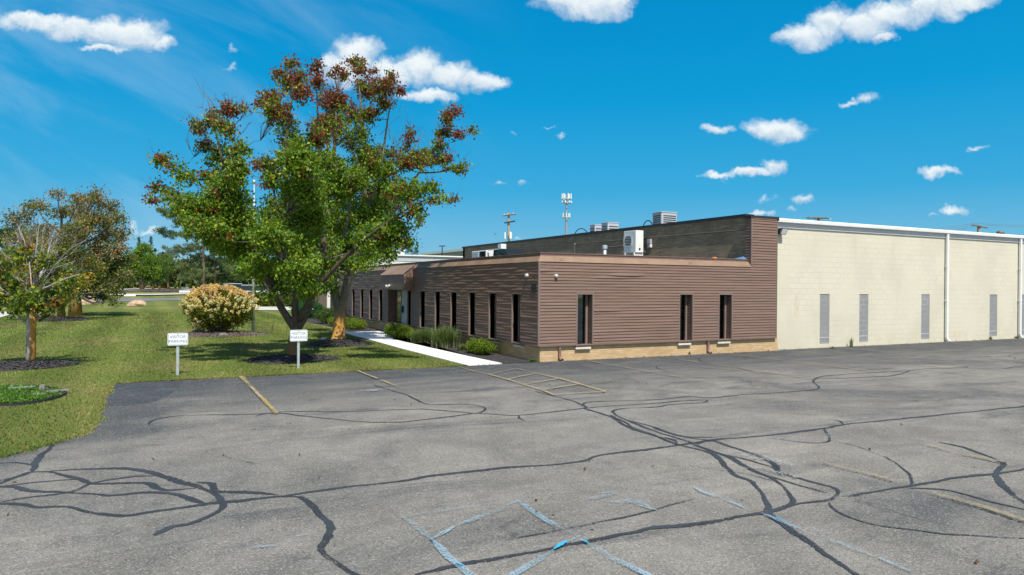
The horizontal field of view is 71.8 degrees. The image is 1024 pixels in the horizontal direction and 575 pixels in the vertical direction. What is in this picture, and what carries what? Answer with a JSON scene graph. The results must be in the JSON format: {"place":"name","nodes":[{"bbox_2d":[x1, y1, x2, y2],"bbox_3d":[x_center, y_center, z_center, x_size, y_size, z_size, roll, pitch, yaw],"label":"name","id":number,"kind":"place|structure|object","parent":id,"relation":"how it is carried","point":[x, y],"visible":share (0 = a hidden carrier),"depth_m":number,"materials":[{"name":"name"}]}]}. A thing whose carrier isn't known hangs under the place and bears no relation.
{"place":"outdoors","nodes":[
{"label":"outdoors","id":0,"kind":"place"},
{"bbox_2d":[24,293,188,294],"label":"pavement","id":1,"kind":"structure","parent":0,"point":[156,294],"depth_m":92.17,"materials":[{"name":"concrete"}]},
{"bbox_2d":[96,298,261,301],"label":"road","id":2,"kind":"structure","parent":0,"point":[153,299],"depth_m":79.85,"materials":[{"name":"grey asphalt"}]},
{"bbox_2d":[223,283,241,287],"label":"parked car","id":3,"kind":"object","parent":2,"relation":"on","point":[237,285],"visible":0.25,"depth_m":83.48,"materials":[{"name":"white paint"}]},
{"bbox_2d":[0,284,528,458],"bbox_3d":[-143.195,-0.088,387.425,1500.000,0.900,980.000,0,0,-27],"label":"ground","id":4,"kind":"structure","parent":0,"point":[166,305],"depth_m":21.55,"materials":[{"name":"green plant"}]},
{"bbox_2d":[0,224,29,288],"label":"leafy tree","id":5,"kind":"object","parent":4,"relation":"on","point":[5,229],"visible":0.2,"depth_m":82.65,"materials":[{"name":"green plant"}]},
{"bbox_2d":[0,387,66,406],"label":"edging","id":6,"kind":"object","parent":4,"relation":"on","point":[39,401],"visible":0.57,"depth_m":13.18,"materials":[{"name":"rubber"}]},
{"bbox_2d":[2,387,64,406],"bbox_3d":[-9.769,2.100,13.753,1.839,0.126,2.484,0,0,-27],"label":"weedy bed","id":7,"kind":"object","parent":4,"relation":"on","point":[35,392],"visible":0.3,"depth_m":14.08,"materials":[{"name":"green plant"}]},
{"bbox_2d":[8,386,35,388],"bbox_3d":[-9.955,2.029,14.374,0.451,0.030,0.090,0,0,-37],"label":"board","id":8,"kind":"object","parent":7,"relation":"on","point":[20,387],"visible":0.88,"depth_m":14.34,"materials":[{"name":"grey wood"}]},
{"bbox_2d":[0,382,62,403],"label":"weeds","id":9,"kind":"object","parent":7,"relation":"on","point":[8,395],"visible":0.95,"depth_m":13.65,"materials":[{"name":"green plant"}]},
{"bbox_2d":[46,389,68,391],"bbox_3d":[-9.145,2.075,14.215,0.090,0.030,0.421,1,0,32],"label":"board","id":10,"kind":"object","parent":7,"relation":"on","point":[59,390],"visible":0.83,"depth_m":14.26,"materials":[{"name":"grey wood"}]},
{"bbox_2d":[0,359,84,371],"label":"mulch ring","id":11,"kind":"object","parent":4,"relation":"on","point":[16,365],"visible":0.93,"depth_m":18.72,"materials":[{"name":"brown wood"}]},
{"bbox_2d":[0,210,106,360],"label":"maple tree","id":12,"kind":"object","parent":4,"relation":"on","point":[32,303],"visible":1,"depth_m":19.09,"materials":[{"name":"green plant"}]},
{"bbox_2d":[0,184,109,316],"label":"shade tree","id":13,"kind":"object","parent":4,"relation":"on","point":[68,228],"visible":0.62,"depth_m":41.77,"materials":[{"name":"green plant"}]},
{"bbox_2d":[24,316,89,321],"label":"mulch ring","id":14,"kind":"object","parent":4,"relation":"on","point":[62,318],"visible":0.73,"depth_m":41.30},
{"bbox_2d":[81,296,97,304],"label":"boulder","id":15,"kind":"object","parent":4,"relation":"on","point":[84,302],"visible":0.36,"depth_m":66.07,"materials":[{"name":"beige stone"}]},
{"bbox_2d":[58,182,142,315],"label":"shade tree","id":16,"kind":"object","parent":4,"relation":"on","point":[114,270],"visible":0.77,"depth_m":47.53,"materials":[{"name":"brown plant"}]},
{"bbox_2d":[127,300,146,305],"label":"boulder","id":17,"kind":"object","parent":4,"relation":"on","point":[137,303],"visible":0.98,"depth_m":65.73,"materials":[{"name":"beige stone"}]},
{"bbox_2d":[146,236,154,287],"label":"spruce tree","id":18,"kind":"object","parent":4,"relation":"on","point":[151,240],"visible":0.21,"depth_m":182.54,"materials":[{"name":"green plant"}]},
{"bbox_2d":[120,289,189,291],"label":"road","id":19,"kind":"structure","parent":4,"relation":"on","point":[166,290],"depth_m":113.41,"materials":[{"name":"grey asphalt"}]},
{"bbox_2d":[123,237,162,291],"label":"leafy tree","id":20,"kind":"object","parent":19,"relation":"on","point":[149,271],"visible":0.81,"depth_m":114.81,"materials":[{"name":"green plant"}]},
{"bbox_2d":[143,256,172,288],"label":"leafy tree","id":21,"kind":"object","parent":19,"relation":"on","point":[163,264],"visible":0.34,"depth_m":123.84,"materials":[{"name":"green plant"}]},
{"bbox_2d":[1,248,313,288],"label":"woods","id":22,"kind":"object","parent":4,"relation":"on","point":[174,281],"visible":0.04,"depth_m":172.99,"materials":[{"name":"green plant"}]},
{"bbox_2d":[155,252,175,288],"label":"leafy tree","id":23,"kind":"object","parent":4,"relation":"on","point":[170,269],"visible":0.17,"depth_m":133.28,"materials":[{"name":"green plant"}]},
{"bbox_2d":[166,263,181,288],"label":"leafy tree","id":24,"kind":"object","parent":4,"relation":"on","point":[175,273],"visible":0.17,"depth_m":157.08,"materials":[{"name":"green plant"}]},
{"bbox_2d":[168,333,187,374],"bbox_3d":[-8.213,1.634,17.382,0.455,1.035,0.045,0,0,-27],"label":"parking sign","id":25,"kind":"object","parent":4,"relation":"on","point":[177,339],"visible":1,"depth_m":17.38,"materials":[{"name":"metal"}]},
{"bbox_2d":[175,258,190,288],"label":"leafy tree","id":26,"kind":"object","parent":4,"relation":"on","point":[181,271],"visible":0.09,"depth_m":173.62,"materials":[{"name":"green plant"}]},
{"bbox_2d":[151,207,223,284],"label":"pine tree","id":27,"kind":"object","parent":4,"relation":"on","point":[202,256],"visible":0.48,"depth_m":150.83,"materials":[{"name":"green plant"}]},
{"bbox_2d":[175,266,201,288],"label":"leafy tree","id":28,"kind":"object","parent":4,"relation":"on","point":[192,280],"visible":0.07,"depth_m":175.92,"materials":[{"name":"green plant"}]},
{"bbox_2d":[166,330,268,336],"bbox_3d":[-12.909,1.988,31.176,4.244,0.222,2.774,0,0,-27],"label":"mulch bed","id":29,"kind":"object","parent":4,"relation":"on","point":[230,333],"visible":0.78,"depth_m":30.62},
{"bbox_2d":[179,283,259,331],"bbox_3d":[-12.949,0.949,31.378,3.324,2.304,3.273,0,0,-27],"label":"hydrangea bush","id":30,"kind":"object","parent":29,"relation":"on","point":[237,304],"visible":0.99,"depth_m":30.75,"materials":[{"name":"beige plant"}]},
{"bbox_2d":[195,255,246,283],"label":"pine tree","id":31,"kind":"object","parent":4,"relation":"on","point":[214,262],"visible":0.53,"depth_m":153.96,"materials":[{"name":"green plant"}]},
{"bbox_2d":[247,290,260,305],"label":"roadside shrub","id":32,"kind":"object","parent":4,"relation":"on","point":[255,296],"visible":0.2,"depth_m":69.12,"materials":[{"name":"green plant"}]},
{"bbox_2d":[252,180,256,331],"bbox_3d":[-11.634,-1.379,31.861,0.274,6.950,0.280,1,0,38],"label":"flagpole","id":33,"kind":"object","parent":4,"relation":"on","point":[253,308],"visible":0.49,"depth_m":31.81,"materials":[{"name":"metal"}]},
{"bbox_2d":[239,285,282,292],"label":"parked car","id":34,"kind":"object","parent":4,"relation":"on","point":[246,287],"visible":0.18,"depth_m":72.89,"materials":[{"name":"white paint"}]},
{"bbox_2d":[255,290,272,305],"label":"roadside shrub","id":35,"kind":"object","parent":4,"relation":"on","point":[263,302],"visible":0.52,"depth_m":69.20,"materials":[{"name":"green plant"}]},
{"bbox_2d":[269,295,284,305],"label":"roadside shrub","id":36,"kind":"object","parent":4,"relation":"on","point":[281,297],"visible":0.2,"depth_m":69.79,"materials":[{"name":"green plant"}]},
{"bbox_2d":[282,295,302,306],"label":"roadside shrub","id":37,"kind":"object","parent":4,"relation":"on","point":[288,303],"visible":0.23,"depth_m":69.04,"materials":[{"name":"green plant"}]},
{"bbox_2d":[244,353,340,363],"bbox_3d":[-6.533,2.076,21.128,2.801,0.208,2.384,0,0,-27],"label":"mulch ring","id":38,"kind":"object","parent":4,"relation":"on","point":[290,359],"visible":0.88,"depth_m":20.60,"materials":[{"name":"brown wood"}]},
{"bbox_2d":[138,53,452,355],"bbox_3d":[-6.781,-2.591,20.964,7.709,9.710,8.207,0,0,-27],"label":"pear tree","id":39,"kind":"object","parent":4,"relation":"on","point":[300,246],"visible":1,"depth_m":19.85,"materials":[{"name":"green plant"}]},
{"bbox_2d":[290,330,306,368],"bbox_3d":[-5.709,1.650,18.921,0.455,1.035,0.045,0,0,-27],"label":"parking sign","id":40,"kind":"object","parent":4,"relation":"on","point":[298,336],"visible":1,"depth_m":18.91,"materials":[{"name":"metal"}]},
{"bbox_2d":[304,338,373,346],"bbox_3d":[-6.454,2.028,26.545,2.638,0.272,2.281,0,0,-27],"label":"mulch ring","id":41,"kind":"object","parent":4,"relation":"on","point":[345,342],"visible":0.98,"depth_m":25.95,"materials":[{"name":"brown wood"}]},
{"bbox_2d":[312,53,481,338],"bbox_3d":[-5.132,-3.459,27.730,6.494,11.572,7.705,0,0,-27],"label":"pear tree","id":42,"kind":"object","parent":4,"relation":"on","point":[377,168],"visible":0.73,"depth_m":26.12,"materials":[{"name":"green plant"}]},
{"bbox_2d":[398,238,419,254],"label":"leafy tree","id":43,"kind":"object","parent":4,"relation":"on","point":[412,250],"visible":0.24,"depth_m":351.89,"materials":[{"name":"plant"}]},
{"bbox_2d":[306,317,538,363],"bbox_3d":[-7.218,2.112,34.970,2.600,0.001,32.230,0,0,-27],"label":"planting bed","id":44,"kind":"object","parent":4,"relation":"on","point":[499,358],"visible":0.34,"depth_m":23.02,"materials":[{"name":"black soil"}]},
{"bbox_2d":[288,300,323,317],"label":"green shrub","id":45,"kind":"object","parent":44,"relation":"on","point":[317,305],"visible":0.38,"depth_m":46.95,"materials":[{"name":"green plant"}]},
{"bbox_2d":[312,306,333,323],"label":"green shrub","id":46,"kind":"object","parent":44,"relation":"on","point":[322,315],"visible":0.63,"depth_m":40.47,"materials":[{"name":"green plant"}]},
{"bbox_2d":[326,316,350,324],"bbox_3d":[-9.395,1.775,38.598,1.339,0.684,1.979,0,0,-27],"label":"evergreen shrub","id":47,"kind":"object","parent":44,"relation":"on","point":[330,319],"visible":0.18,"depth_m":38.33,"materials":[{"name":"green plant"}]},
{"bbox_2d":[345,317,366,329],"bbox_3d":[-8.085,1.824,36.162,1.296,0.627,3.071,0,0,-27],"label":"evergreen shrub","id":48,"kind":"object","parent":44,"relation":"on","point":[354,323],"visible":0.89,"depth_m":35.51,"materials":[{"name":"green plant"}]},
{"bbox_2d":[384,322,413,338],"bbox_3d":[-4.789,1.845,30.050,1.085,0.700,3.194,0,0,-27],"label":"evergreen shrub","id":49,"kind":"object","parent":44,"relation":"on","point":[397,331],"visible":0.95,"depth_m":29.42,"materials":[{"name":"green plant"}]},
{"bbox_2d":[406,328,435,342],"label":"ornamental grass","id":50,"kind":"object","parent":44,"relation":"on","point":[420,336],"depth_m":27.44,"materials":[{"name":"green plant"}]},
{"bbox_2d":[427,324,464,347],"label":"ornamental grass","id":51,"kind":"object","parent":44,"relation":"on","point":[444,338],"depth_m":25.43,"materials":[{"name":"green plant"}]},
{"bbox_2d":[464,337,497,354],"bbox_3d":[-1.040,1.930,23.366,0.954,0.594,1.747,0,0,-27],"label":"evergreen shrub","id":52,"kind":"object","parent":44,"relation":"on","point":[482,346],"visible":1,"depth_m":22.97,"materials":[{"name":"green plant"}]},
{"bbox_2d":[345,331,501,365],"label":"walkway","id":53,"kind":"structure","parent":4,"relation":"on","point":[422,348],"depth_m":24.93,"materials":[{"name":"concrete"}]},
{"bbox_2d":[421,248,462,255],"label":"grey warehouse","id":54,"kind":"structure","parent":4,"relation":"on","point":[456,252],"depth_m":119.06,"materials":[{"name":"metal"}]},
{"bbox_2d":[7,339,1009,562],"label":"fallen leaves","id":55,"kind":"object","parent":4,"relation":"on","point":[975,561],"visible":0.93,"depth_m":13.17,"materials":[{"name":"brown plant"}]},
{"bbox_2d":[503,213,515,240],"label":"utility pole","id":56,"kind":"object","parent":4,"relation":"on","point":[509,233],"visible":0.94,"depth_m":94.68,"materials":[{"name":"white wood"}]},
{"bbox_2d":[0,338,1023,574],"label":"parking lot","id":57,"kind":"structure","parent":4,"relation":"on","point":[444,473],"depth_m":8.53,"materials":[{"name":"grey asphalt"}]},
{"bbox_2d":[462,214,1023,349],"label":"warehouse","id":58,"kind":"structure","parent":4,"relation":"on","point":[839,284],"depth_m":28.77,"materials":[{"name":"brick"}]},
{"bbox_2d":[590,224,601,231],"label":"rooftop unit","id":59,"kind":"object","parent":58,"relation":"on","point":[595,227],"visible":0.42,"depth_m":40.77,"materials":[{"name":"grey metal"}]},
{"bbox_2d":[601,222,618,229],"bbox_3d":[5.335,-2.965,38.500,0.757,1.120,0.631,0,0,-27],"label":"rooftop unit","id":60,"kind":"object","parent":58,"relation":"on","point":[609,225],"visible":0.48,"depth_m":38.24,"materials":[{"name":"grey metal"}]},
{"bbox_2d":[647,239,651,247],"bbox_3d":[5.799,-1.862,29.833,0.117,0.350,0.230,0,0,-27],"label":"electrical box","id":61,"kind":"object","parent":58,"relation":"attached to","point":[649,243],"visible":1,"depth_m":29.77,"materials":[{"name":"grey metal"}]},
{"bbox_2d":[653,211,676,223],"bbox_3d":[6.726,-2.843,31.178,0.888,0.928,0.652,0,0,-27],"label":"rooftop unit","id":62,"kind":"object","parent":58,"relation":"on","point":[660,217],"visible":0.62,"depth_m":30.91,"materials":[{"name":"grey metal"}]},
{"bbox_2d":[778,227,787,234],"bbox_3d":[9.768,-2.039,25.616,0.330,0.246,0.308,0,0,-27],"label":"floodlight","id":63,"kind":"object","parent":58,"relation":"attached to","point":[783,230],"visible":0.83,"depth_m":25.51,"materials":[{"name":"grey metal"}]},
{"bbox_2d":[820,294,828,343],"bbox_3d":[11.869,1.195,26.930,0.530,1.890,0.048,0,0,-27],"label":"blocked window","id":64,"kind":"structure","parent":58,"relation":"in","point":[824,298],"depth_m":26.92,"materials":[{"name":"grey brick"}]},
{"bbox_2d":[859,294,867,341],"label":"blocked window","id":65,"kind":"structure","parent":58,"relation":"in","point":[863,298],"depth_m":27.95,"materials":[{"name":"grey brick"}]},
{"bbox_2d":[921,294,928,338],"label":"blocked window","id":66,"kind":"structure","parent":58,"relation":"in","point":[924,297],"depth_m":29.73,"materials":[{"name":"grey brick"}]},
{"bbox_2d":[989,295,996,335],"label":"blocked window","id":67,"kind":"structure","parent":58,"relation":"in","point":[993,298],"depth_m":32.02,"materials":[{"name":"grey brick"}]},
{"bbox_2d":[1022,295,1023,334],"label":"blocked window","id":68,"kind":"structure","parent":58,"relation":"in","point":[1022,295],"depth_m":33.11,"materials":[{"name":"grey brick"}]},
{"bbox_2d":[807,216,830,220],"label":"utility pole","id":69,"kind":"object","parent":4,"relation":"on","point":[817,218],"visible":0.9,"depth_m":74.72,"materials":[{"name":"brown wood"}]},
{"bbox_2d":[972,224,987,231],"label":"utility pole","id":70,"kind":"object","parent":4,"relation":"on","point":[978,228],"visible":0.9,"depth_m":87.73,"materials":[{"name":"grey wood"}]},
{"bbox_2d":[256,307,290,309],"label":"side path","id":71,"kind":"structure","parent":0,"point":[271,308],"depth_m":63.20,"materials":[{"name":"concrete"}]},
{"bbox_2d":[315,254,462,314],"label":"white building","id":72,"kind":"structure","parent":0,"point":[323,300],"depth_m":55.60,"materials":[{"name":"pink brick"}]},
{"bbox_2d":[454,344,467,350],"bbox_3d":[-1.685,2.041,24.469,0.931,0.274,0.903,0,0,-27],"label":"shrub","id":73,"kind":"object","parent":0,"point":[461,347],"depth_m":24.36,"materials":[{"name":"green plant"}]},
{"bbox_2d":[0,0,1023,262],"label":"sky","id":74,"kind":"structure","parent":0,"point":[900,113],"materials":[{"name":"blue"}]},
{"bbox_2d":[330,215,778,361],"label":"office building","id":75,"kind":"structure","parent":0,"point":[592,306],"depth_m":23.59,"materials":[{"name":"brown wood"}]},
{"bbox_2d":[352,289,356,317],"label":"window","id":76,"kind":"structure","parent":75,"relation":"in","point":[353,291],"depth_m":39.91,"materials":[{"name":"black"}]},
{"bbox_2d":[360,289,364,319],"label":"window","id":77,"kind":"structure","parent":75,"relation":"in","point":[361,309],"depth_m":38.31,"materials":[{"name":"black"}]},
{"bbox_2d":[369,289,373,321],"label":"window","id":78,"kind":"structure","parent":75,"relation":"in","point":[369,289],"depth_m":36.80,"materials":[{"name":"black"}]},
{"bbox_2d":[379,289,384,323],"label":"window","id":79,"kind":"structure","parent":75,"relation":"in","point":[380,291],"depth_m":35.26,"materials":[{"name":"black glass"}]},
{"bbox_2d":[396,290,401,324],"bbox_3d":[-5.287,1.113,33.024,0.100,1.980,0.814,0,0,-27],"label":"door","id":80,"kind":"structure","parent":75,"relation":"in","point":[398,292],"depth_m":33.11,"materials":[{"name":"grey glass"}]},
{"bbox_2d":[407,290,412,328],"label":"window","id":81,"kind":"structure","parent":75,"relation":"in","point":[408,293],"depth_m":31.41,"materials":[{"name":"black glass"}]},
{"bbox_2d":[419,290,425,330],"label":"window","id":82,"kind":"structure","parent":75,"relation":"in","point":[421,317],"depth_m":29.97,"materials":[{"name":"black glass"}]},
{"bbox_2d":[434,291,440,328],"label":"window","id":83,"kind":"structure","parent":75,"relation":"in","point":[436,305],"depth_m":28.41,"materials":[{"name":"black glass"}]},
{"bbox_2d":[450,291,459,336],"bbox_3d":[-2.061,0.984,26.714,0.320,1.705,0.667,0,0,-27],"label":"window","id":84,"kind":"structure","parent":75,"relation":"in","point":[452,316],"depth_m":26.94,"materials":[{"name":"black glass"}]},
{"bbox_2d":[468,291,478,338],"bbox_3d":[-1.279,0.993,25.196,0.320,1.705,0.646,0,0,-27],"label":"window","id":85,"kind":"structure","parent":75,"relation":"in","point":[470,309],"depth_m":25.40,"materials":[{"name":"black glass"}]},
{"bbox_2d":[488,292,499,343],"bbox_3d":[-0.509,1.002,23.699,0.320,1.705,0.669,0,0,-27],"label":"window","id":86,"kind":"structure","parent":75,"relation":"in","point":[490,304],"depth_m":23.92,"materials":[{"name":"black glass"}]},
{"bbox_2d":[472,244,523,257],"bbox_3d":[-0.666,-1.584,37.563,1.220,1.308,4.599,0,0,-27],"label":"glazed roof box","id":87,"kind":"object","parent":75,"relation":"on","point":[501,249],"visible":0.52,"depth_m":36.55,"materials":[{"name":"white paint"}]},
{"bbox_2d":[511,292,523,347],"bbox_3d":[0.264,1.011,22.198,0.320,1.705,0.654,0,0,-27],"label":"window","id":88,"kind":"structure","parent":75,"relation":"in","point":[513,312],"depth_m":22.42,"materials":[{"name":"black"}]},
{"bbox_2d":[531,284,536,292],"bbox_3d":[0.652,0.030,21.093,0.017,0.240,0.300,0,0,-27],"label":"wall plaque","id":89,"kind":"object","parent":75,"relation":"attached to","point":[533,288],"depth_m":21.09,"materials":[{"name":"black metal"}]},
{"bbox_2d":[574,293,593,348],"bbox_3d":[2.084,1.018,21.906,0.630,1.730,0.656,0,0,-27],"label":"window","id":90,"kind":"structure","parent":75,"relation":"in","point":[586,294],"depth_m":21.75,"materials":[{"name":"black"}]},
{"bbox_2d":[602,245,607,253],"bbox_3d":[3.769,-1.313,28.747,0.220,0.830,0.214,0,0,-27],"label":"vent pipe","id":91,"kind":"object","parent":75,"relation":"on","point":[604,247],"visible":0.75,"depth_m":28.68,"materials":[{"name":"metal"}]},
{"bbox_2d":[623,230,646,255],"bbox_3d":[5.347,-1.665,29.956,0.868,1.444,0.964,0,0,-27],"label":"heat pump","id":92,"kind":"object","parent":75,"relation":"on","point":[633,243],"visible":0.91,"depth_m":29.62,"materials":[{"name":"white paint"}]},
{"bbox_2d":[677,293,693,344],"bbox_3d":[5.704,1.043,23.581,0.620,1.730,0.320,0,0,-27],"label":"window","id":93,"kind":"structure","parent":75,"relation":"in","point":[682,296],"depth_m":23.71,"materials":[{"name":"black glass"}]},
{"bbox_2d":[716,293,732,343],"bbox_3d":[7.247,1.054,24.375,0.650,1.730,0.320,0,0,-27],"label":"window","id":94,"kind":"structure","parent":75,"relation":"in","point":[722,296],"depth_m":24.51,"materials":[{"name":"black glass"}]},
{"bbox_2d":[561,193,571,234],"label":"cell tower","id":95,"kind":"structure","parent":0,"point":[564,215],"depth_m":234.71,"materials":[{"name":"white metal"}]},
{"bbox_2d":[549,338,1023,361],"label":"gravel","id":96,"kind":"structure","parent":0,"point":[785,349],"depth_m":25.33,"materials":[{"name":"beige gravel"}]}
]}

